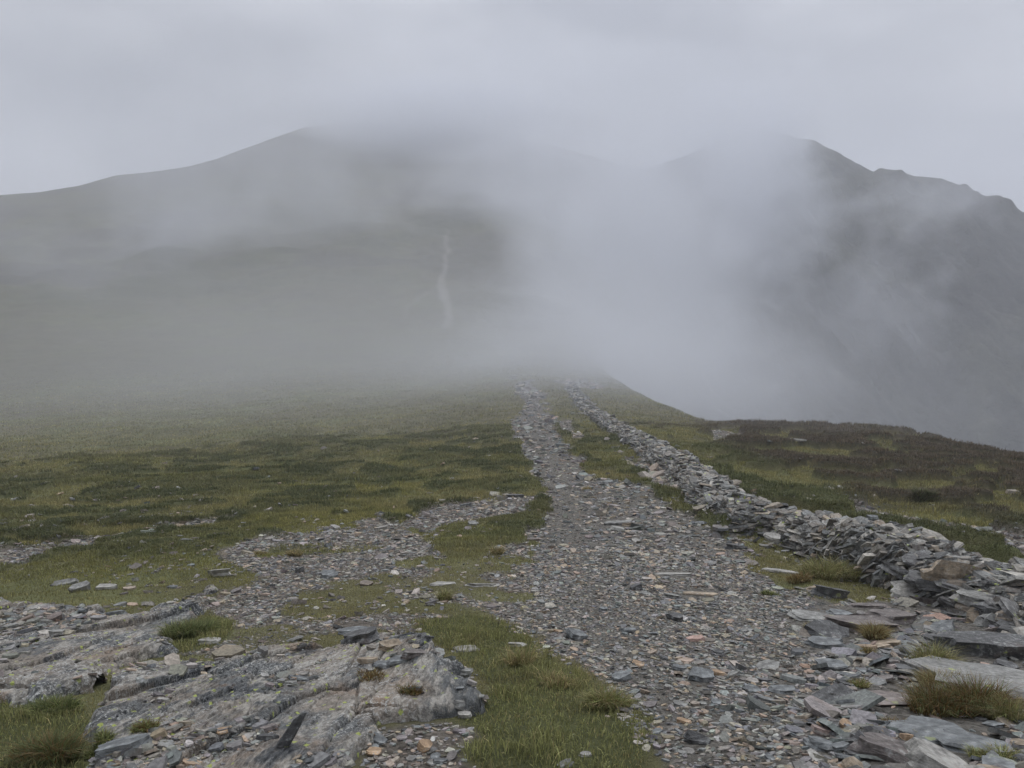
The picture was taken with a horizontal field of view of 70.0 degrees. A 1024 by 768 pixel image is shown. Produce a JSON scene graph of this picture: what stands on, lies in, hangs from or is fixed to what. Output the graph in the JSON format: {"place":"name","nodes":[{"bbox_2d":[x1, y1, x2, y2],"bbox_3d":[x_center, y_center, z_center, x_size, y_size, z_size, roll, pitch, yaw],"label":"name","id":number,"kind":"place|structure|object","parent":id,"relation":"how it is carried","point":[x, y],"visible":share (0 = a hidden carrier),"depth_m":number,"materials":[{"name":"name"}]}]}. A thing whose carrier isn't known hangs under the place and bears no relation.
{"place":"outdoors","nodes":[
{"label":"outdoors","id":0,"kind":"place"},
{"bbox_2d":[0,123,648,397],"bbox_3d":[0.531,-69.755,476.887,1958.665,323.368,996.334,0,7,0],"label":"hill","id":1,"kind":"structure","parent":0,"point":[341,226],"depth_m":318.44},
{"bbox_2d":[0,328,1023,767],"bbox_3d":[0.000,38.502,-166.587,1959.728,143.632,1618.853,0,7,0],"label":"ground","id":2,"kind":"structure","parent":0,"point":[122,360],"depth_m":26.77,"materials":[{"name":"plant"}]},
{"bbox_2d":[13,689,91,716],"bbox_3d":[-2.087,1.459,3.310,0.380,0.111,0.298,0,7,0],"label":"grass tussock","id":3,"kind":"object","parent":2,"relation":"on","point":[68,703],"depth_m":3.30,"materials":[{"name":"plant"}]},
{"bbox_2d":[0,723,110,766],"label":"grass tussock","id":4,"kind":"object","parent":2,"relation":"on","point":[55,749],"depth_m":2.69,"materials":[{"name":"plant"}]},
{"bbox_2d":[50,578,78,585],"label":"slate slab","id":5,"kind":"object","parent":2,"relation":"on","point":[70,581],"depth_m":7.16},
{"bbox_2d":[68,580,90,592],"bbox_3d":[-4.041,1.908,6.824,0.188,0.106,0.113,-6,9,-38],"label":"slate stone","id":6,"kind":"object","parent":2,"relation":"on","point":[83,585],"visible":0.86,"depth_m":6.80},
{"bbox_2d":[76,724,122,759],"bbox_3d":[-1.548,1.351,2.740,0.149,0.099,0.165,0,7,0],"label":"grass tussock","id":7,"kind":"object","parent":2,"relation":"on","point":[91,753],"depth_m":2.74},
{"bbox_2d":[95,584,117,589],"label":"slate stone","id":8,"kind":"object","parent":2,"relation":"on","point":[106,586],"visible":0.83,"depth_m":6.87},
{"bbox_2d":[0,584,217,706],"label":"rock outcrop","id":9,"kind":"object","parent":2,"relation":"on","point":[128,636],"visible":0.66,"depth_m":4.41,"materials":[{"name":"stone"}]},
{"bbox_2d":[145,613,226,639],"bbox_3d":[-2.174,1.649,4.950,0.493,0.176,0.560,5,9,36],"label":"grass tussock","id":10,"kind":"object","parent":2,"relation":"on","point":[184,629],"depth_m":4.91,"materials":[{"name":"plant"}]},
{"bbox_2d":[197,637,220,644],"bbox_3d":[-1.959,1.667,4.748,0.128,0.056,0.113,0,7,0],"label":"slate stone","id":11,"kind":"object","parent":2,"relation":"on","point":[208,640],"visible":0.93,"depth_m":4.71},
{"bbox_2d":[207,568,230,575],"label":"slate stone","id":12,"kind":"object","parent":2,"relation":"on","point":[220,572],"visible":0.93,"depth_m":7.41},
{"bbox_2d":[0,593,488,767],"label":"gravel","id":13,"kind":"structure","parent":2,"relation":"on","point":[28,617],"depth_m":2.84,"materials":[{"name":"stone"}]},
{"bbox_2d":[83,631,485,767],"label":"rock outcrop","id":14,"kind":"object","parent":2,"relation":"on","point":[333,706],"visible":0.81,"depth_m":3.24,"materials":[{"name":"stone"}]},
{"bbox_2d":[94,733,152,760],"bbox_3d":[-1.411,1.316,2.670,0.190,0.054,0.107,-3,8,-21],"label":"slate slab","id":15,"kind":"object","parent":14,"relation":"on","point":[120,744],"depth_m":2.65,"materials":[{"name":"stone"}]},
{"bbox_2d":[127,714,165,733],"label":"grass tussock","id":16,"kind":"object","parent":14,"relation":"on","point":[143,726],"depth_m":2.83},
{"bbox_2d":[256,733,278,740],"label":"slate stone","id":17,"kind":"object","parent":14,"relation":"on","point":[266,736],"visible":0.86,"depth_m":2.78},
{"bbox_2d":[275,713,306,748],"bbox_3d":[-0.816,1.287,2.702,0.128,0.168,0.037,0,7,0],"label":"slate stone","id":18,"kind":"object","parent":14,"relation":"on","point":[288,736],"visible":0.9,"depth_m":2.69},
{"bbox_2d":[338,626,366,634],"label":"slate slab","id":19,"kind":"object","parent":14,"relation":"on","point":[345,630],"depth_m":4.93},
{"bbox_2d":[340,626,379,646],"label":"slate slab","id":20,"kind":"object","parent":14,"relation":"on","point":[365,635],"depth_m":4.32,"materials":[{"name":"stone"}]},
{"bbox_2d":[357,657,377,664],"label":"slate stone","id":21,"kind":"object","parent":14,"relation":"on","point":[363,660],"visible":0.83,"depth_m":3.71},
{"bbox_2d":[352,665,389,681],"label":"grass tussock","id":22,"kind":"object","parent":14,"relation":"on","point":[370,675],"depth_m":3.56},
{"bbox_2d":[372,660,389,669],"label":"slate stone","id":23,"kind":"object","parent":14,"relation":"on","point":[381,664],"visible":0.78,"depth_m":3.66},
{"bbox_2d":[378,638,401,651],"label":"slate slab","id":24,"kind":"object","parent":14,"relation":"on","point":[385,645],"depth_m":3.86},
{"bbox_2d":[386,655,407,665],"bbox_3d":[-0.584,1.400,3.700,0.118,0.038,0.068,-3,8,-23],"label":"slate stone","id":25,"kind":"object","parent":14,"relation":"on","point":[395,660],"visible":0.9,"depth_m":3.67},
{"bbox_2d":[392,682,423,695],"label":"grass tussock","id":26,"kind":"object","parent":14,"relation":"on","point":[402,690],"depth_m":3.26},
{"bbox_2d":[400,649,425,659],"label":"slate slab","id":27,"kind":"object","parent":14,"relation":"on","point":[410,654],"depth_m":3.69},
{"bbox_2d":[453,700,465,709],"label":"slate stone","id":28,"kind":"object","parent":14,"relation":"on","point":[459,704],"visible":1,"depth_m":3.20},
{"bbox_2d":[282,548,303,556],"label":"grass tussock","id":29,"kind":"object","parent":2,"relation":"on","point":[297,553],"depth_m":8.73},
{"bbox_2d":[0,608,660,767],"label":"grass","id":30,"kind":"structure","parent":2,"relation":"on","point":[535,732],"depth_m":3.25,"materials":[{"name":"plant"}]},
{"bbox_2d":[373,732,387,744],"bbox_3d":[-0.527,1.399,2.868,0.075,0.041,0.040,4,8,27],"label":"slate stone","id":31,"kind":"object","parent":2,"relation":"on","point":[379,739],"visible":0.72,"depth_m":2.86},
{"bbox_2d":[417,739,432,752],"bbox_3d":[-0.334,1.388,2.790,0.062,0.057,0.045,0,7,0],"label":"slate stone","id":32,"kind":"object","parent":2,"relation":"on","point":[424,745],"visible":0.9,"depth_m":2.78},
{"bbox_2d":[458,711,471,718],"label":"slate stone","id":33,"kind":"object","parent":2,"relation":"on","point":[465,714],"visible":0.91,"depth_m":3.16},
{"bbox_2d":[466,583,499,586],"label":"slate slab","id":34,"kind":"object","parent":2,"relation":"on","point":[482,584],"depth_m":6.75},
{"bbox_2d":[487,544,506,554],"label":"grass tussock","id":35,"kind":"object","parent":2,"relation":"on","point":[500,550],"depth_m":8.57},
{"bbox_2d":[0,346,1017,465],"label":"heather","id":36,"kind":"object","parent":2,"relation":"on","point":[786,421],"visible":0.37,"depth_m":37.13,"materials":[{"name":"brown plant"}]},
{"bbox_2d":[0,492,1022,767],"bbox_3d":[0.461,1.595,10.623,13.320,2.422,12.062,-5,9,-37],"label":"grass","id":37,"kind":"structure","parent":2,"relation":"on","point":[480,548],"depth_m":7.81,"materials":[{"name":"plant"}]},
{"bbox_2d":[0,420,1023,541],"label":"heather","id":38,"kind":"object","parent":2,"relation":"on","point":[819,495],"visible":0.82,"depth_m":17.50,"materials":[{"name":"green plant"}]},
{"bbox_2d":[0,341,1023,471],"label":"grass","id":39,"kind":"structure","parent":2,"relation":"on","point":[255,411],"depth_m":48.53,"materials":[{"name":"plant"}]},
{"bbox_2d":[0,433,1023,767],"bbox_3d":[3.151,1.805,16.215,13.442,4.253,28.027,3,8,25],"label":"gravel","id":40,"kind":"structure","parent":2,"relation":"on","point":[378,531],"depth_m":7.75,"materials":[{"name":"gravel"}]},
{"bbox_2d":[321,570,337,578],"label":"slate stone","id":41,"kind":"object","parent":40,"relation":"on","point":[326,574],"visible":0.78,"depth_m":7.26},
{"bbox_2d":[366,747,381,755],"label":"slate shard","id":42,"kind":"object","parent":40,"relation":"on","point":[373,751],"visible":1,"depth_m":2.75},
{"bbox_2d":[431,589,453,600],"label":"grass tussock","id":43,"kind":"object","parent":40,"relation":"on","point":[444,595],"depth_m":6.02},
{"bbox_2d":[0,492,1023,596],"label":"heather","id":44,"kind":"object","parent":2,"relation":"on","point":[167,528],"visible":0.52,"depth_m":10.21,"materials":[{"name":"green plant"}]},
{"bbox_2d":[494,636,549,665],"bbox_3d":[0.055,1.542,4.176,0.383,0.167,0.341,0,7,0],"label":"grass tussock","id":45,"kind":"object","parent":2,"relation":"on","point":[525,658],"depth_m":4.17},
{"bbox_2d":[529,665,584,689],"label":"grass tussock","id":46,"kind":"object","parent":2,"relation":"on","point":[553,677],"depth_m":3.73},
{"bbox_2d":[575,682,646,710],"bbox_3d":[0.446,1.433,3.338,0.374,0.130,0.307,0,7,0],"label":"grass tussock","id":47,"kind":"object","parent":2,"relation":"on","point":[608,699],"depth_m":3.32,"materials":[{"name":"plant"}]},
{"bbox_2d":[760,568,797,573],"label":"slate slab","id":48,"kind":"object","parent":2,"relation":"on","point":[774,570],"depth_m":7.89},
{"bbox_2d":[564,383,1023,635],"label":"dry stone wall","id":49,"kind":"structure","parent":2,"relation":"on","point":[866,545],"depth_m":8.60,"materials":[{"name":"stone"}]},
{"bbox_2d":[571,405,994,631],"bbox_3d":[4.093,1.541,23.773,2.936,4.183,37.748,0,7,1],"label":"slate rubble","id":50,"kind":"object","parent":49,"relation":"on","point":[716,534],"visible":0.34,"depth_m":10.15,"materials":[{"name":"stone"}]},
{"bbox_2d":[878,560,908,579],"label":"slate slab","id":51,"kind":"object","parent":49,"relation":"on","point":[896,571],"depth_m":6.94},
{"bbox_2d":[890,580,918,597],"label":"slate slab","id":52,"kind":"object","parent":49,"relation":"on","point":[901,588],"depth_m":6.76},
{"bbox_2d":[903,569,920,586],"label":"slate slab","id":53,"kind":"object","parent":49,"relation":"on","point":[911,577],"depth_m":6.68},
{"bbox_2d":[901,553,922,567],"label":"slate slab","id":54,"kind":"object","parent":49,"relation":"on","point":[909,560],"depth_m":6.94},
{"bbox_2d":[909,596,936,605],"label":"slate slab","id":55,"kind":"object","parent":49,"relation":"on","point":[928,601],"depth_m":6.48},
{"bbox_2d":[916,549,934,561],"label":"slate slab","id":56,"kind":"object","parent":49,"relation":"on","point":[921,553],"depth_m":7.02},
{"bbox_2d":[915,578,944,591],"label":"slate slab","id":57,"kind":"object","parent":49,"relation":"on","point":[922,584],"depth_m":6.46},
{"bbox_2d":[934,579,961,590],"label":"slate slab","id":58,"kind":"object","parent":49,"relation":"on","point":[942,583],"depth_m":6.33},
{"bbox_2d":[920,560,982,580],"bbox_3d":[3.921,1.717,6.482,0.543,0.397,0.332,-3,7,-20],"label":"slate slab","id":59,"kind":"object","parent":49,"relation":"on","point":[942,569],"depth_m":6.37,"materials":[{"name":"stone"}]},
{"bbox_2d":[949,589,991,606],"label":"slate slab","id":60,"kind":"object","parent":49,"relation":"on","point":[961,596],"depth_m":6.00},
{"bbox_2d":[966,607,978,622],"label":"slate slab","id":61,"kind":"object","parent":49,"relation":"on","point":[971,613],"depth_m":5.88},
{"bbox_2d":[973,613,996,626],"bbox_3d":[3.729,1.892,5.680,0.247,0.245,0.161,2,7,14],"label":"slate stone","id":62,"kind":"object","parent":49,"relation":"on","point":[984,622],"visible":0.34,"depth_m":5.66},
{"bbox_2d":[972,601,1001,613],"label":"slate slab","id":63,"kind":"object","parent":49,"relation":"on","point":[983,607],"depth_m":5.80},
{"bbox_2d":[994,619,1012,632],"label":"slate slab","id":64,"kind":"object","parent":49,"relation":"on","point":[1002,624],"depth_m":5.46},
{"bbox_2d":[997,597,1019,617],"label":"slate slab","id":65,"kind":"object","parent":49,"relation":"on","point":[1009,607],"depth_m":5.58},
{"bbox_2d":[781,570,813,583],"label":"grass tussock","id":66,"kind":"object","parent":2,"relation":"on","point":[798,578],"depth_m":7.26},
{"bbox_2d":[788,551,871,581],"bbox_3d":[3.314,1.903,7.558,1.095,0.343,0.887,0,7,0],"label":"grass tussock","id":67,"kind":"object","parent":2,"relation":"on","point":[829,570],"depth_m":7.47,"materials":[{"name":"plant"}]},
{"bbox_2d":[810,584,849,599],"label":"slate slab","id":68,"kind":"object","parent":2,"relation":"on","point":[827,592],"depth_m":6.67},
{"bbox_2d":[780,591,1023,767],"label":"gravel","id":69,"kind":"structure","parent":2,"relation":"on","point":[865,699],"depth_m":3.98,"materials":[{"name":"stone"}]},
{"bbox_2d":[848,620,901,640],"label":"grass tussock","id":70,"kind":"object","parent":69,"relation":"on","point":[870,631],"depth_m":5.07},
{"bbox_2d":[930,620,954,633],"bbox_3d":[3.191,1.824,5.437,0.173,0.108,0.260,5,8,34],"label":"slate shard","id":71,"kind":"object","parent":69,"relation":"on","point":[943,625],"visible":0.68,"depth_m":5.43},
{"bbox_2d":[903,486,943,504],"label":"shrub","id":72,"kind":"object","parent":2,"relation":"on","point":[923,495],"depth_m":14.43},
{"bbox_2d":[0,0,1023,211],"label":"sky","id":73,"kind":"structure","parent":0,"point":[91,90],"materials":[{"name":"grey"}]},
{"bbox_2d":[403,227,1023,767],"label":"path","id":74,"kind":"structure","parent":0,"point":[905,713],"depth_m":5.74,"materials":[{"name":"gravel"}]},
{"bbox_2d":[565,628,587,640],"bbox_3d":[0.437,1.685,4.895,0.134,0.088,0.148,-3,8,-24],"label":"slate shard","id":75,"kind":"object","parent":74,"relation":"on","point":[575,634],"visible":0.89,"depth_m":4.86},
{"bbox_2d":[604,520,631,525],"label":"slate slab","id":76,"kind":"object","parent":74,"relation":"on","point":[618,522],"depth_m":11.12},
{"bbox_2d":[611,670,630,681],"bbox_3d":[0.579,1.571,3.903,0.126,0.065,0.076,-6,10,-43],"label":"slate shard","id":77,"kind":"object","parent":74,"relation":"on","point":[621,675],"visible":0.95,"depth_m":3.89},
{"bbox_2d":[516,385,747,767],"bbox_3d":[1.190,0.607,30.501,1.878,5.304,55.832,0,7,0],"label":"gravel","id":78,"kind":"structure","parent":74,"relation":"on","point":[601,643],"depth_m":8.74,"materials":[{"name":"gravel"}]},
{"bbox_2d":[508,375,758,570],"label":"gravel","id":79,"kind":"structure","parent":74,"relation":"on","point":[635,526],"depth_m":11.87,"materials":[{"name":"gravel"}]},
{"bbox_2d":[552,378,739,487],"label":"gravel","id":80,"kind":"structure","parent":74,"relation":"on","point":[644,474],"depth_m":30.86,"materials":[{"name":"gravel"}]},
{"bbox_2d":[655,572,691,575],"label":"slate slab","id":81,"kind":"object","parent":74,"relation":"on","point":[674,573],"depth_m":7.52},
{"bbox_2d":[666,612,682,621],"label":"slate stone","id":82,"kind":"object","parent":74,"relation":"on","point":[676,616],"visible":0.79,"depth_m":5.53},
{"bbox_2d":[683,730,710,744],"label":"slate slab","id":83,"kind":"object","parent":74,"relation":"on","point":[692,737],"depth_m":2.88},
{"bbox_2d":[683,591,717,596],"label":"slate slab","id":84,"kind":"object","parent":74,"relation":"on","point":[711,594],"depth_m":6.54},
{"bbox_2d":[688,666,714,682],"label":"slate slab","id":85,"kind":"object","parent":74,"relation":"on","point":[701,674],"depth_m":3.91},
{"bbox_2d":[723,543,746,549],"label":"slate stone","id":86,"kind":"object","parent":74,"relation":"on","point":[733,546],"visible":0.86,"depth_m":9.29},
{"bbox_2d":[742,685,760,692],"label":"slate shard","id":87,"kind":"object","parent":74,"relation":"on","point":[751,688],"visible":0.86,"depth_m":3.73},
{"bbox_2d":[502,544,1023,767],"bbox_3d":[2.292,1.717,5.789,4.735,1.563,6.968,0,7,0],"label":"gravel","id":88,"kind":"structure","parent":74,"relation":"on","point":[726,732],"depth_m":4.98,"materials":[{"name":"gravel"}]},
{"bbox_2d":[756,659,779,670],"bbox_3d":[1.504,1.652,4.282,0.137,0.033,0.151,6,9,40],"label":"slate shard","id":89,"kind":"object","parent":74,"relation":"on","point":[767,664],"visible":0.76,"depth_m":4.28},
{"bbox_2d":[767,685,794,693],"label":"slate slab","id":90,"kind":"object","parent":74,"relation":"on","point":[784,689],"depth_m":3.72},
{"bbox_2d":[787,609,832,621],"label":"slate slab","id":91,"kind":"object","parent":74,"relation":"on","point":[802,615],"depth_m":5.78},
{"bbox_2d":[803,735,833,751],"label":"slate slab","id":92,"kind":"object","parent":74,"relation":"on","point":[817,743],"depth_m":2.82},
{"bbox_2d":[803,636,845,648],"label":"slate slab","id":93,"kind":"object","parent":74,"relation":"on","point":[822,642],"depth_m":4.87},
{"bbox_2d":[804,619,848,637],"bbox_3d":[2.248,1.759,5.227,0.374,0.115,0.244,-5,8,-34],"label":"slate slab","id":94,"kind":"object","parent":74,"relation":"on","point":[824,628],"depth_m":5.19,"materials":[{"name":"stone"}]},
{"bbox_2d":[814,658,847,670],"bbox_3d":[1.872,1.662,4.296,0.160,0.064,0.126,0,7,0],"label":"slate shard","id":95,"kind":"object","parent":74,"relation":"on","point":[835,665],"visible":0.65,"depth_m":4.27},
{"bbox_2d":[811,683,855,700],"bbox_3d":[1.561,1.534,3.569,0.214,0.108,0.228,4,8,32],"label":"slate shard","id":96,"kind":"object","parent":74,"relation":"on","point":[838,690],"visible":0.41,"depth_m":3.59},
{"bbox_2d":[826,608,852,614],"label":"slate slab","id":97,"kind":"object","parent":74,"relation":"on","point":[836,611],"depth_m":5.95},
{"bbox_2d":[832,741,849,751],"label":"slate shard","id":98,"kind":"object","parent":74,"relation":"on","point":[842,746],"visible":0.84,"depth_m":2.80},
{"bbox_2d":[841,756,862,767],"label":"slate shard","id":99,"kind":"object","parent":74,"relation":"on","point":[849,761],"visible":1,"depth_m":2.61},
{"bbox_2d":[843,676,872,688],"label":"grass tussock","id":100,"kind":"object","parent":74,"relation":"on","point":[858,683],"depth_m":3.87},
{"bbox_2d":[821,613,905,633],"bbox_3d":[2.625,1.791,5.511,0.464,0.192,0.477,-1,7,-12],"label":"slate slab","id":101,"kind":"object","parent":74,"relation":"on","point":[850,619],"depth_m":5.45,"materials":[{"name":"stone"}]},
{"bbox_2d":[846,603,887,608],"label":"slate slab","id":102,"kind":"object","parent":74,"relation":"on","point":[868,605],"depth_m":6.28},
{"bbox_2d":[847,732,909,764],"bbox_3d":[1.417,1.377,2.739,0.272,0.100,0.174,6,9,38],"label":"slate slab","id":103,"kind":"object","parent":74,"relation":"on","point":[886,748],"depth_m":2.71,"materials":[{"name":"stone"}]},
{"bbox_2d":[876,638,900,645],"bbox_3d":[2.568,1.753,4.975,0.165,0.103,0.205,4,8,30],"label":"slate shard","id":104,"kind":"object","parent":74,"relation":"on","point":[893,641],"visible":0.54,"depth_m":4.93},
{"bbox_2d":[864,609,916,624],"bbox_3d":[3.048,1.861,5.852,0.454,0.185,0.317,-4,8,-29],"label":"slate slab","id":105,"kind":"object","parent":74,"relation":"on","point":[898,617],"depth_m":5.75,"materials":[{"name":"stone"}]},
{"bbox_2d":[870,690,911,706],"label":"slate slab","id":106,"kind":"object","parent":74,"relation":"on","point":[893,698],"depth_m":3.53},
{"bbox_2d":[885,715,969,743],"bbox_3d":[1.716,1.439,3.033,0.326,0.104,0.344,0,7,0],"label":"slate slab","id":107,"kind":"object","parent":74,"relation":"on","point":[928,728],"depth_m":3.05,"materials":[{"name":"stone"}]},
{"bbox_2d":[935,728,1014,753],"bbox_3d":[1.824,1.410,2.854,0.283,0.098,0.261,6,9,41],"label":"slate slab","id":108,"kind":"object","parent":107,"relation":"on","point":[949,739],"depth_m":2.85,"materials":[{"name":"stone"}]},
{"bbox_2d":[958,738,1023,763],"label":"grass tussock","id":109,"kind":"object","parent":108,"relation":"on","point":[978,753],"depth_m":2.74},
{"bbox_2d":[904,737,970,767],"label":"slate slab","id":110,"kind":"object","parent":74,"relation":"on","point":[922,753],"depth_m":2.62,"materials":[{"name":"stone"}]},
{"bbox_2d":[897,633,979,662],"bbox_3d":[2.542,1.619,4.412,0.510,0.217,0.492,7,10,44],"label":"grass tussock","id":111,"kind":"object","parent":74,"relation":"on","point":[928,652],"depth_m":4.41,"materials":[{"name":"plant"}]},
{"bbox_2d":[937,596,954,608],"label":"slate slab","id":112,"kind":"object","parent":74,"relation":"on","point":[944,601],"depth_m":6.14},
{"bbox_2d":[890,667,1023,718],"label":"grass tussock","id":113,"kind":"object","parent":74,"relation":"on","point":[943,700],"depth_m":3.36,"materials":[{"name":"plant"}]},
{"bbox_2d":[963,687,1023,722],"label":"grass tussock","id":114,"kind":"object","parent":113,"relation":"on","point":[1011,714],"depth_m":3.23,"materials":[{"name":"plant"}]},
{"bbox_2d":[904,656,1023,699],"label":"slate slab","id":115,"kind":"object","parent":74,"relation":"on","point":[1016,676],"depth_m":4.06,"materials":[{"name":"stone"}]},
{"bbox_2d":[907,662,976,687],"bbox_3d":[2.295,1.589,3.935,0.407,0.151,0.380,5,9,36],"label":"grass tussock","id":116,"kind":"object","parent":115,"relation":"on","point":[923,677],"depth_m":3.95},
{"bbox_2d":[932,631,1023,659],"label":"slate slab","id":117,"kind":"object","parent":74,"relation":"on","point":[989,644],"depth_m":4.70,"materials":[{"name":"stone"}]},
{"bbox_2d":[982,720,1004,727],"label":"slate shard","id":118,"kind":"object","parent":74,"relation":"on","point":[994,723],"visible":0.97,"depth_m":3.13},
{"bbox_2d":[981,755,1014,767],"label":"slate shard","id":119,"kind":"object","parent":74,"relation":"on","point":[987,760],"visible":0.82,"depth_m":2.63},
{"bbox_2d":[993,658,1018,668],"bbox_3d":[2.959,1.690,4.376,0.118,0.041,0.123,3,7,20],"label":"slate shard","id":120,"kind":"object","parent":74,"relation":"on","point":[1005,663],"visible":0.62,"depth_m":4.38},
{"bbox_2d":[520,132,1023,451],"bbox_3d":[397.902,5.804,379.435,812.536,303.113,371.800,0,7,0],"label":"mountain","id":121,"kind":"structure","parent":0,"point":[777,276],"depth_m":325.27,"materials":[{"name":"stone"}]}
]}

